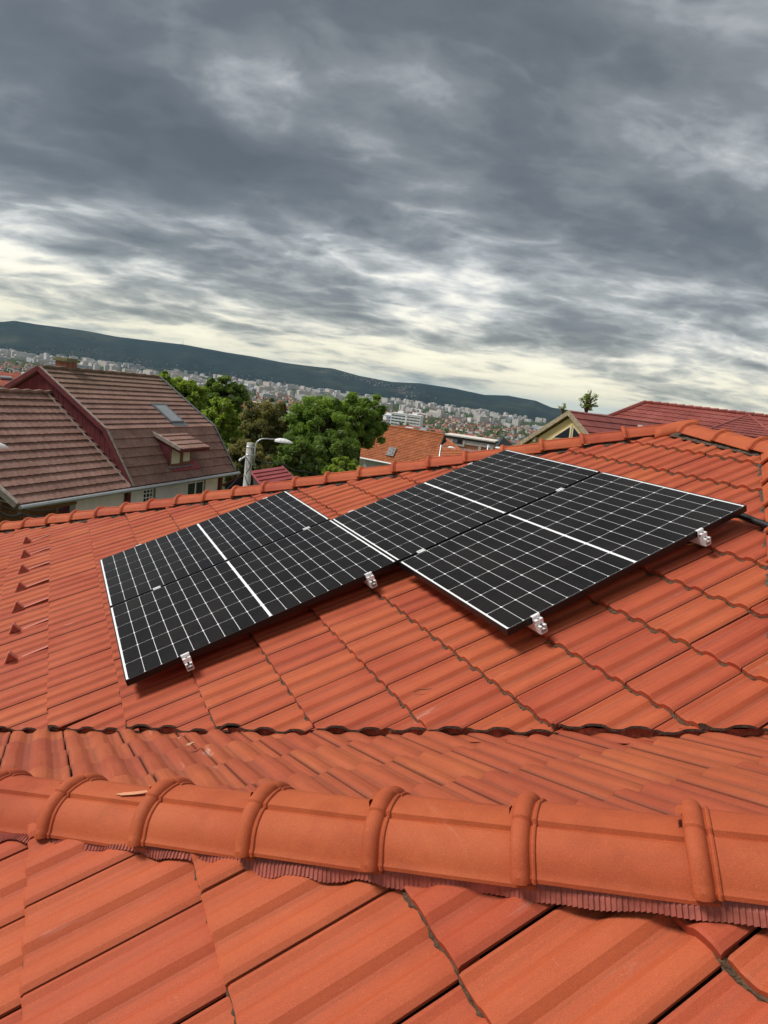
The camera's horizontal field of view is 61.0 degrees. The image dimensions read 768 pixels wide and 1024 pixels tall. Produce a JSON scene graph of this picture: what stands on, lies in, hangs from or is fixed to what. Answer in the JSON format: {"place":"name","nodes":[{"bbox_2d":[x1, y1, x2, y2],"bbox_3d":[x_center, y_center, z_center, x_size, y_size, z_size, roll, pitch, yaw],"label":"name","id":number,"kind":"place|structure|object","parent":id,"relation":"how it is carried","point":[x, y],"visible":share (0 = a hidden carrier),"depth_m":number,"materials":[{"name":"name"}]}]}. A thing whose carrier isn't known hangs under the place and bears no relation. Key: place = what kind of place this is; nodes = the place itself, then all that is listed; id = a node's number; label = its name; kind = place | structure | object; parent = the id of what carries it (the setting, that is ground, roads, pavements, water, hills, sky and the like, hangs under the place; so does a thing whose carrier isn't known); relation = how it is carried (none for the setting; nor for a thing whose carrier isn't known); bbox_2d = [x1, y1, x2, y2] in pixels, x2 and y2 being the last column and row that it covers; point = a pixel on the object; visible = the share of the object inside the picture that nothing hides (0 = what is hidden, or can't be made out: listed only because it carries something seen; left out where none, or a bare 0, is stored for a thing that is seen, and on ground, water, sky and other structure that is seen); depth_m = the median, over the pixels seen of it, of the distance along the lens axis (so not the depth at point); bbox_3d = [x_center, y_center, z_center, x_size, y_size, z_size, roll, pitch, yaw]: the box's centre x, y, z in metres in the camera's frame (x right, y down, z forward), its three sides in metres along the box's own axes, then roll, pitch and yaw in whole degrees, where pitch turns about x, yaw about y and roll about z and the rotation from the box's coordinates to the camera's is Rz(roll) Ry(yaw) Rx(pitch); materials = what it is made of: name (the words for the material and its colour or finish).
{"place":"outdoors","nodes":[
{"label":"outdoors","id":0,"kind":"place"},
{"bbox_2d":[0,511,60,517],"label":"overhead cable","id":1,"kind":"object","parent":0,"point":[15,515],"visible":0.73,"depth_m":13.08,"materials":[{"name":"black plastic"}]},
{"bbox_2d":[0,505,63,510],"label":"overhead cable","id":2,"kind":"object","parent":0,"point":[31,509],"visible":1,"depth_m":14.59,"materials":[{"name":"black plastic"}]},
{"bbox_2d":[0,357,547,489],"bbox_3d":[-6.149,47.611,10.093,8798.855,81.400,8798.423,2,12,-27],"label":"ground","id":3,"kind":"structure","parent":0,"point":[488,432],"depth_m":2367.26,"materials":[{"name":"green plant"}]},
{"bbox_2d":[0,356,7,362],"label":"office building","id":4,"kind":"structure","parent":3,"relation":"on","point":[5,358],"depth_m":2356.79,"materials":[{"name":"white paint"}]},
{"bbox_2d":[0,443,8,449],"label":"street lamp","id":5,"kind":"object","parent":3,"relation":"on","point":[3,446],"visible":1,"depth_m":10.34,"materials":[{"name":"white plastic"}]},
{"bbox_2d":[0,372,20,386],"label":"orange roof house","id":6,"kind":"structure","parent":3,"relation":"on","point":[6,377],"depth_m":52.57,"materials":[{"name":"orange tile"}]},
{"bbox_2d":[0,375,11,379],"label":"roof window","id":7,"kind":"structure","parent":6,"relation":"in","point":[1,377],"depth_m":52.16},
{"bbox_2d":[11,351,26,356],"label":"apartment block","id":8,"kind":"structure","parent":3,"relation":"on","point":[19,353],"depth_m":3147.01,"materials":[{"name":"grey concrete"}]},
{"bbox_2d":[16,355,24,360],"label":"apartment block","id":9,"kind":"structure","parent":3,"relation":"on","point":[19,357],"depth_m":2822.15,"materials":[{"name":"grey concrete"}]},
{"bbox_2d":[26,357,36,362],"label":"apartment block","id":10,"kind":"structure","parent":3,"relation":"on","point":[29,359],"depth_m":2772.89,"materials":[{"name":"white concrete"}]},
{"bbox_2d":[37,359,54,363],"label":"apartment block","id":11,"kind":"structure","parent":3,"relation":"on","point":[41,361],"depth_m":2757.07,"materials":[{"name":"grey concrete"}]},
{"bbox_2d":[93,364,99,369],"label":"apartment block","id":12,"kind":"structure","parent":3,"relation":"on","point":[95,366],"depth_m":2661.90,"materials":[{"name":"white concrete"}]},
{"bbox_2d":[104,364,119,371],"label":"apartment block","id":13,"kind":"structure","parent":3,"relation":"on","point":[106,367],"depth_m":2868.94,"materials":[{"name":"white concrete"}]},
{"bbox_2d":[110,365,118,370],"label":"apartment block","id":14,"kind":"structure","parent":3,"relation":"on","point":[113,367],"depth_m":2817.83,"materials":[{"name":"white concrete"}]},
{"bbox_2d":[0,356,239,530],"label":"brown house","id":15,"kind":"structure","parent":3,"relation":"on","point":[73,437],"depth_m":24.77,"materials":[{"name":"tile"}]},
{"bbox_2d":[142,489,152,501],"bbox_3d":[-9.406,-0.584,25.901,0.057,0.693,0.624,11,11,17],"label":"window","id":16,"kind":"structure","parent":15,"relation":"in","point":[148,493],"depth_m":25.85,"materials":[{"name":"white paint"}]},
{"bbox_2d":[151,403,187,425],"bbox_3d":[-9.495,-4.323,28.866,1.321,0.847,0.995,11,11,17],"label":"roof window","id":17,"kind":"structure","parent":15,"relation":"in","point":[165,411],"depth_m":28.76,"materials":[{"name":"grey glass"}]},
{"bbox_2d":[186,480,203,494],"bbox_3d":[-8.418,-0.889,28.974,0.055,0.957,1.247,11,11,17],"label":"window","id":18,"kind":"structure","parent":15,"relation":"in","point":[196,487],"depth_m":28.92,"materials":[{"name":"white paint"}]},
{"bbox_2d":[143,370,152,373],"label":"apartment block","id":19,"kind":"structure","parent":3,"relation":"on","point":[147,372],"depth_m":2756.60,"materials":[{"name":"white concrete"}]},
{"bbox_2d":[158,370,207,411],"bbox_3d":[-18.193,-5.398,55.207,5.836,12.906,5.714,2,12,-27],"label":"leafy tree","id":20,"kind":"object","parent":3,"relation":"on","point":[192,392],"visible":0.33,"depth_m":53.95,"materials":[{"name":"green plant"}]},
{"bbox_2d":[201,396,243,443],"bbox_3d":[-11.140,-2.382,42.975,3.045,10.421,2.800,2,12,-27],"label":"leafy tree","id":21,"kind":"object","parent":3,"relation":"on","point":[226,422],"visible":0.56,"depth_m":41.70,"materials":[{"name":"green plant"}]},
{"bbox_2d":[201,374,251,421],"bbox_3d":[-15.275,-5.883,60.193,4.608,13.536,4.555,12,12,24],"label":"leafy tree","id":22,"kind":"object","parent":3,"relation":"on","point":[237,392],"visible":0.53,"depth_m":58.56,"materials":[{"name":"green plant"}]},
{"bbox_2d":[222,474,243,489],"bbox_3d":[-6.361,0.340,28.117,0.995,4.457,3.176,6,11,-6],"label":"lean to","id":23,"kind":"object","parent":3,"relation":"on","point":[238,482],"visible":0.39,"depth_m":26.95,"materials":[{"name":"black"}]},
{"bbox_2d":[224,437,275,481],"bbox_3d":[-8.651,-0.556,39.370,4.021,7.880,3.830,2,12,-27],"label":"leafy tree","id":24,"kind":"object","parent":3,"relation":"on","point":[237,451],"visible":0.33,"depth_m":38.18,"materials":[{"name":"green plant"}]},
{"bbox_2d":[256,386,265,391],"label":"apartment block","id":25,"kind":"structure","parent":3,"relation":"on","point":[259,388],"depth_m":2590.95,"materials":[{"name":"white concrete"}]},
{"bbox_2d":[234,397,289,465],"bbox_3d":[-9.784,-3.343,51.123,5.083,11.362,4.904,2,12,-27],"label":"leafy tree","id":26,"kind":"object","parent":3,"relation":"on","point":[264,426],"visible":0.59,"depth_m":49.56,"materials":[{"name":"green plant"}]},
{"bbox_2d":[238,438,292,485],"bbox_3d":[-4.496,4.626,21.340,1.604,14.243,0.355,5,11,-12],"label":"street lamp","id":27,"kind":"object","parent":3,"relation":"on","point":[248,463],"visible":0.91,"depth_m":20.02,"materials":[{"name":"metal"}]},
{"bbox_2d":[255,459,319,474],"bbox_3d":[-3.282,-2.145,34.988,0.199,4.494,29.498,8,11,3],"label":"overhead cable","id":28,"kind":"object","parent":27,"relation":"attached to","point":[284,465],"visible":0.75,"depth_m":24.18,"materials":[{"name":"black plastic"}]},
{"bbox_2d":[0,361,536,440],"bbox_3d":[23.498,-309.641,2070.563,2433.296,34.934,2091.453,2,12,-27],"label":"city house","id":29,"kind":"structure","parent":3,"relation":"on","point":[461,425],"depth_m":1990.08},
{"bbox_2d":[264,393,275,399],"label":"office building","id":30,"kind":"structure","parent":3,"relation":"on","point":[269,395],"depth_m":2184.63,"materials":[{"name":"white paint"}]},
{"bbox_2d":[250,465,293,485],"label":"red roof shed","id":31,"kind":"structure","parent":3,"relation":"on","point":[258,477],"depth_m":27.84,"materials":[{"name":"metal"}]},
{"bbox_2d":[0,356,546,440],"bbox_3d":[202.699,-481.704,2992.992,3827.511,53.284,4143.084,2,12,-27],"label":"suburb tree","id":32,"kind":"object","parent":3,"relation":"on","point":[457,431],"visible":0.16,"depth_m":2029.22,"materials":[{"name":"green plant"}]},
{"bbox_2d":[2,348,546,422],"bbox_3d":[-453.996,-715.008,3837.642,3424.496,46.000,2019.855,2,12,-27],"label":"apartment block","id":33,"kind":"structure","parent":3,"relation":"on","point":[272,384],"depth_m":4096.55,"materials":[{"name":"grey concrete"}]},
{"bbox_2d":[275,392,286,397],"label":"apartment block","id":34,"kind":"structure","parent":3,"relation":"on","point":[280,395],"depth_m":2441.43,"materials":[{"name":"grey concrete"}]},
{"bbox_2d":[265,432,328,479],"bbox_3d":[-5.822,-0.776,41.881,4.083,8.568,3.865,7,11,-4],"label":"leafy tree","id":35,"kind":"object","parent":3,"relation":"on","point":[289,455],"visible":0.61,"depth_m":40.51,"materials":[{"name":"green plant"}]},
{"bbox_2d":[297,390,310,395],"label":"apartment block","id":36,"kind":"structure","parent":3,"relation":"on","point":[304,392],"depth_m":2844.76,"materials":[{"name":"grey concrete"}]},
{"bbox_2d":[284,393,360,471],"bbox_3d":[-5.221,-3.071,49.965,6.029,12.033,5.583,2,12,-27],"label":"leafy tree","id":37,"kind":"object","parent":3,"relation":"on","point":[327,416],"visible":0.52,"depth_m":48.12,"materials":[{"name":"green plant"}]},
{"bbox_2d":[311,430,358,471],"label":"leafy tree","id":38,"kind":"object","parent":3,"relation":"on","point":[337,447],"visible":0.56,"depth_m":44.87,"materials":[{"name":"green plant"}]},
{"bbox_2d":[322,456,361,477],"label":"leafy tree","id":39,"kind":"object","parent":3,"relation":"on","point":[341,464],"visible":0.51,"depth_m":33.58,"materials":[{"name":"green plant"}]},
{"bbox_2d":[341,391,389,465],"bbox_3d":[-2.521,-3.604,54.383,4.695,12.930,4.623,2,12,-27],"label":"leafy tree","id":40,"kind":"object","parent":3,"relation":"on","point":[369,426],"visible":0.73,"depth_m":52.45,"materials":[{"name":"green plant"}]},
{"bbox_2d":[0,419,767,1023],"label":"tiled house","id":41,"kind":"structure","parent":3,"relation":"on","point":[328,817],"depth_m":1.85,"materials":[{"name":"tile"}]},
{"bbox_2d":[4,645,47,663],"bbox_3d":[-2.446,0.945,4.454,0.315,0.077,0.044,-22,22,-20],"label":"snow guard","id":42,"kind":"object","parent":41,"relation":"on","point":[11,655],"visible":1,"depth_m":4.42,"materials":[{"name":"paint"}]},
{"bbox_2d":[9,618,47,633],"bbox_3d":[-2.672,0.830,4.900,0.315,0.077,0.044,-22,22,-20],"label":"snow guard","id":43,"kind":"object","parent":41,"relation":"on","point":[14,627],"visible":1,"depth_m":4.87,"materials":[{"name":"paint"}]},
{"bbox_2d":[12,597,48,612],"bbox_3d":[-2.882,0.723,5.314,0.315,0.077,0.044,-22,22,-20],"label":"snow guard","id":44,"kind":"object","parent":41,"relation":"on","point":[18,606],"visible":1,"depth_m":5.28,"materials":[{"name":"paint"}]},
{"bbox_2d":[15,578,49,592],"bbox_3d":[-3.105,0.609,5.753,0.315,0.077,0.044,-22,22,-20],"label":"snow guard","id":45,"kind":"object","parent":41,"relation":"on","point":[20,586],"visible":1,"depth_m":5.72,"materials":[{"name":"paint"}]},
{"bbox_2d":[18,561,49,573],"bbox_3d":[-3.331,0.494,6.200,0.315,0.077,0.044,-22,22,-20],"label":"snow guard","id":46,"kind":"object","parent":41,"relation":"on","point":[23,568],"visible":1,"depth_m":6.16,"materials":[{"name":"paint"}]},
{"bbox_2d":[20,547,49,557],"bbox_3d":[-3.556,0.380,6.642,0.315,0.077,0.044,-22,22,-20],"label":"snow guard","id":47,"kind":"object","parent":41,"relation":"on","point":[25,553],"visible":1,"depth_m":6.61,"materials":[{"name":"paint"}]},
{"bbox_2d":[23,534,49,543],"bbox_3d":[-3.783,0.264,7.090,0.315,0.077,0.044,-22,22,-20],"label":"snow guard","id":48,"kind":"object","parent":41,"relation":"on","point":[26,539],"visible":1,"depth_m":7.05,"materials":[{"name":"paint"}]},
{"bbox_2d":[137,544,194,670],"bbox_3d":[-1.577,0.584,4.706,0.142,0.122,2.395,-22,22,-20],"label":"mounting rail","id":49,"kind":"object","parent":41,"relation":"attached to","point":[187,660],"visible":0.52,"depth_m":3.66,"materials":[{"name":"metal"}]},
{"bbox_2d":[100,491,329,606],"bbox_3d":[-1.423,0.247,5.365,1.722,0.037,1.134,-22,22,-20],"label":"solar panel","id":50,"kind":"object","parent":49,"relation":"attached to","point":[139,570],"visible":1,"depth_m":5.27,"materials":[{"name":"black glass"}]},
{"bbox_2d":[110,520,397,685],"bbox_3d":[-0.912,0.507,4.358,1.722,0.037,1.134,-22,22,-20],"label":"solar panel","id":51,"kind":"object","parent":49,"relation":"attached to","point":[165,627],"visible":1,"depth_m":4.22,"materials":[{"name":"black glass"}]},
{"bbox_2d":[263,497,376,587],"bbox_3d":[-0.553,0.166,5.117,0.142,0.122,2.395,-22,22,-20],"label":"mounting rail","id":52,"kind":"object","parent":41,"relation":"attached to","point":[370,581],"visible":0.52,"depth_m":4.08,"materials":[{"name":"metal"}]},
{"bbox_2d":[348,510,547,634],"bbox_3d":[0.290,0.289,4.248,0.142,0.122,2.405,-22,22,-20],"label":"mounting rail","id":53,"kind":"object","parent":41,"relation":"attached to","point":[538,625],"visible":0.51,"depth_m":3.20,"materials":[{"name":"metal"}]},
{"bbox_2d":[332,449,599,565],"bbox_3d":[0.586,-0.104,4.960,1.722,0.037,1.134,-22,22,-20],"label":"solar panel","id":54,"kind":"object","parent":53,"relation":"attached to","point":[398,527],"visible":0.99,"depth_m":4.86,"materials":[{"name":"black glass"}]},
{"bbox_2d":[399,472,746,635],"bbox_3d":[1.097,0.156,3.953,1.722,0.037,1.134,-22,22,-20],"label":"solar panel","id":55,"kind":"object","parent":53,"relation":"on","point":[509,574],"visible":1,"depth_m":3.81,"materials":[{"name":"black glass"}]},
{"bbox_2d":[467,463,710,545],"bbox_3d":[1.297,-0.121,4.652,0.142,0.122,2.405,-22,22,-20],"label":"mounting rail","id":56,"kind":"object","parent":41,"relation":"attached to","point":[703,538],"visible":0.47,"depth_m":3.61,"materials":[{"name":"metal"}]},
{"bbox_2d":[735,513,767,527],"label":"cable conduit","id":57,"kind":"object","parent":41,"relation":"attached to","point":[753,520],"visible":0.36,"depth_m":3.76,"materials":[{"name":"black plastic"}]},
{"bbox_2d":[381,397,388,402],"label":"apartment block","id":58,"kind":"structure","parent":3,"relation":"on","point":[384,400],"depth_m":3808.39,"materials":[{"name":"white concrete"}]},
{"bbox_2d":[378,403,392,411],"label":"apartment block","id":59,"kind":"structure","parent":3,"relation":"on","point":[390,405],"depth_m":2508.16,"materials":[{"name":"grey concrete"}]},
{"bbox_2d":[384,412,390,422],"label":"office building","id":60,"kind":"structure","parent":3,"relation":"on","point":[387,414],"depth_m":775.99,"materials":[{"name":"white paint"}]},
{"bbox_2d":[390,411,405,425],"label":"office building","id":61,"kind":"structure","parent":3,"relation":"on","point":[396,418],"depth_m":751.84,"materials":[{"name":"white paint"}]},
{"bbox_2d":[394,401,405,404],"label":"apartment block","id":62,"kind":"structure","parent":3,"relation":"on","point":[398,402],"depth_m":3874.10,"materials":[{"name":"grey concrete"}]},
{"bbox_2d":[360,415,445,476],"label":"orange roof house","id":63,"kind":"structure","parent":3,"relation":"on","point":[402,444],"depth_m":61.97,"materials":[{"name":"tile"}]},
{"bbox_2d":[386,447,396,456],"bbox_3d":[0.702,-5.709,61.890,0.780,0.872,0.728,12,12,24],"label":"roof window","id":64,"kind":"structure","parent":63,"relation":"in","point":[391,451],"depth_m":61.79,"materials":[{"name":"grey glass"}]},
{"bbox_2d":[406,407,414,412],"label":"office building","id":65,"kind":"structure","parent":3,"relation":"on","point":[408,409],"depth_m":2628.62,"materials":[{"name":"white paint"}]},
{"bbox_2d":[405,412,423,426],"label":"office building","id":66,"kind":"structure","parent":3,"relation":"on","point":[414,419],"depth_m":745.74,"materials":[{"name":"white paint"}]},
{"bbox_2d":[423,406,434,409],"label":"apartment block","id":67,"kind":"structure","parent":3,"relation":"on","point":[429,407],"depth_m":3659.87,"materials":[{"name":"grey concrete"}]},
{"bbox_2d":[427,412,445,418],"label":"apartment block","id":68,"kind":"structure","parent":3,"relation":"on","point":[433,414],"depth_m":2551.58,"materials":[{"name":"white concrete"}]},
{"bbox_2d":[430,429,445,433],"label":"city house","id":69,"kind":"structure","parent":3,"relation":"on","point":[439,431],"depth_m":742.80,"materials":[{"name":"red tile"}]},
{"bbox_2d":[437,410,443,417],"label":"apartment block","id":70,"kind":"structure","parent":3,"relation":"on","point":[440,413],"depth_m":2521.04,"materials":[{"name":"grey concrete"}]},
{"bbox_2d":[421,438,462,459],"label":"hipped house","id":71,"kind":"structure","parent":3,"relation":"on","point":[446,451],"depth_m":53.96,"materials":[{"name":"orange tile"}]},
{"bbox_2d":[439,445,455,455],"bbox_3d":[3.581,2.190,46.830,1.110,14.000,0.275,8,11,1],"label":"street lamp","id":72,"kind":"object","parent":3,"relation":"on","point":[444,446],"visible":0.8,"depth_m":45.50,"materials":[{"name":"metal"}]},
{"bbox_2d":[449,415,466,420],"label":"apartment block","id":73,"kind":"structure","parent":3,"relation":"on","point":[457,417],"depth_m":2498.34,"materials":[{"name":"grey concrete"}]},
{"bbox_2d":[467,417,474,422],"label":"apartment block","id":74,"kind":"structure","parent":3,"relation":"on","point":[469,419],"depth_m":2493.06,"materials":[{"name":"white concrete"}]},
{"bbox_2d":[445,433,498,461],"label":"brick house","id":75,"kind":"structure","parent":3,"relation":"on","point":[469,442],"depth_m":70.66,"materials":[{"name":"paint"}]},
{"bbox_2d":[453,438,462,443],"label":"window","id":76,"kind":"structure","parent":75,"relation":"in","point":[457,441],"depth_m":70.83,"materials":[{"name":"black glass"}]},
{"bbox_2d":[473,413,488,418],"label":"apartment block","id":77,"kind":"structure","parent":3,"relation":"on","point":[475,416],"depth_m":2756.45,"materials":[{"name":"white concrete"}]},
{"bbox_2d":[476,416,489,423],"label":"apartment block","id":78,"kind":"structure","parent":3,"relation":"on","point":[480,419],"depth_m":2469.17,"materials":[{"name":"grey concrete"}]},
{"bbox_2d":[493,412,499,417],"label":"apartment block","id":79,"kind":"structure","parent":3,"relation":"on","point":[495,415],"depth_m":3673.77,"materials":[{"name":"white concrete"}]},
{"bbox_2d":[493,419,500,423],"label":"apartment block","id":80,"kind":"structure","parent":3,"relation":"on","point":[496,421],"depth_m":2652.22,"materials":[{"name":"grey concrete"}]},
{"bbox_2d":[497,437,512,446],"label":"black roof house","id":81,"kind":"structure","parent":3,"relation":"on","point":[503,441],"depth_m":92.44,"materials":[{"name":"tile"}]},
{"bbox_2d":[512,419,520,426],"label":"apartment block","id":82,"kind":"structure","parent":3,"relation":"on","point":[515,422],"depth_m":2587.51,"materials":[{"name":"white concrete"}]},
{"bbox_2d":[558,403,567,414],"bbox_3d":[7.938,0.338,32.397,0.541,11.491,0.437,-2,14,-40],"label":"birch tree","id":83,"kind":"object","parent":3,"relation":"on","point":[563,409],"visible":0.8,"depth_m":31.39,"materials":[{"name":"green plant"}]},
{"bbox_2d":[579,390,598,412],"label":"birch tree","id":84,"kind":"object","parent":3,"relation":"on","point":[588,405],"visible":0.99,"depth_m":31.00,"materials":[{"name":"green plant"}]},
{"bbox_2d":[515,410,666,444],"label":"yellow gable house","id":85,"kind":"structure","parent":3,"relation":"on","point":[568,424],"depth_m":24.38,"materials":[{"name":"red tile"}]},
{"bbox_2d":[552,425,572,438],"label":"window","id":86,"kind":"structure","parent":85,"relation":"in","point":[566,433],"depth_m":24.01,"materials":[{"name":"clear glass"}]},
{"bbox_2d":[572,425,579,436],"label":"window","id":87,"kind":"structure","parent":85,"relation":"in","point":[575,433],"depth_m":23.70,"materials":[{"name":"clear glass"}]},
{"bbox_2d":[608,400,767,438],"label":"red roof house","id":88,"kind":"structure","parent":3,"relation":"on","point":[754,425],"depth_m":29.33,"materials":[{"name":"tile"}]},
{"bbox_2d":[0,321,604,422],"bbox_3d":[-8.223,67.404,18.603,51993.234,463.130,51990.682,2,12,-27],"label":"hills","id":89,"kind":"structure","parent":0,"point":[19,336],"depth_m":5501.65,"materials":[{"name":"green plant"}]},
{"bbox_2d":[5,345,475,409],"bbox_3d":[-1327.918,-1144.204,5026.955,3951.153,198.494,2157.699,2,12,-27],"label":"hillside house","id":90,"kind":"structure","parent":89,"relation":"on","point":[400,389],"depth_m":5017.07,"materials":[{"name":"grey concrete"}]},
{"bbox_2d":[0,0,767,414],"label":"sky","id":91,"kind":"structure","parent":0,"point":[551,203],"materials":[{"name":"grey"}]}
]}

